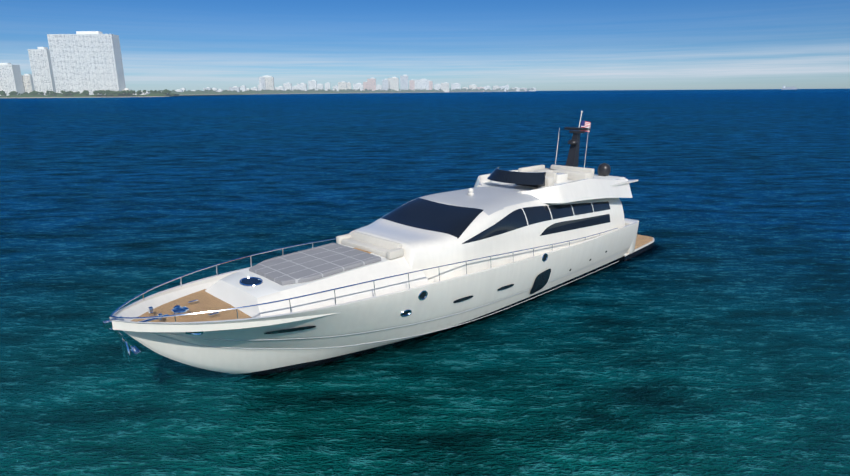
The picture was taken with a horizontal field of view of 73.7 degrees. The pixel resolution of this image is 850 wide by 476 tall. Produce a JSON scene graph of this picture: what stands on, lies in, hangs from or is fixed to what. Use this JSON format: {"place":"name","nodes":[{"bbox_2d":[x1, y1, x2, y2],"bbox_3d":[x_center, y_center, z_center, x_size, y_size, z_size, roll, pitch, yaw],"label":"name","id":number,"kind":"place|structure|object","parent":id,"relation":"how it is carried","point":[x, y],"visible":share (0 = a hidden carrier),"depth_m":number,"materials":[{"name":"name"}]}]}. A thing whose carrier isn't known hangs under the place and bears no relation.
{"place":"outdoors","nodes":[
{"label":"outdoors","id":0,"kind":"place"},
{"bbox_2d":[0,31,796,97],"bbox_3d":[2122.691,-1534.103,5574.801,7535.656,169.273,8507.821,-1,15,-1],"label":"coast","id":1,"kind":"structure","parent":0,"point":[83,64],"depth_m":1591.88,"materials":[{"name":"white concrete"}]},
{"bbox_2d":[0,89,849,475],"bbox_3d":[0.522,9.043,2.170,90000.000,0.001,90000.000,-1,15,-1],"label":"water","id":2,"kind":"structure","parent":0,"point":[710,337],"depth_m":27.51,"materials":[{"name":"blue liquid"}]},
{"bbox_2d":[102,111,654,375],"bbox_3d":[2.006,-0.877,25.730,30.370,9.090,6.354,-14,20,-42],"label":"yacht","id":3,"kind":"object","parent":2,"relation":"on","point":[497,239],"visible":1,"depth_m":20.96,"materials":[{"name":"white plastic"}]},
{"bbox_2d":[580,120,590,131],"bbox_3d":[8.858,-6.157,31.301,1.009,0.710,0.088,-12,19,-38],"label":"flag","id":4,"kind":"object","parent":3,"relation":"attached to","point":[585,124],"visible":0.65,"depth_m":31.34,"materials":[{"name":"multicoloured fabric"}]},
{"bbox_2d":[232,243,663,382],"bbox_3d":[5.016,2.805,26.146,27.277,0.001,3.080,-12,19,-38],"label":"hull shade","id":5,"kind":"object","parent":2,"relation":"on","point":[373,354],"visible":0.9,"depth_m":22.65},
{"bbox_2d":[0,0,849,91],"label":"sky","id":6,"kind":"structure","parent":0,"point":[542,45],"materials":[{"name":"blue"}]}
]}

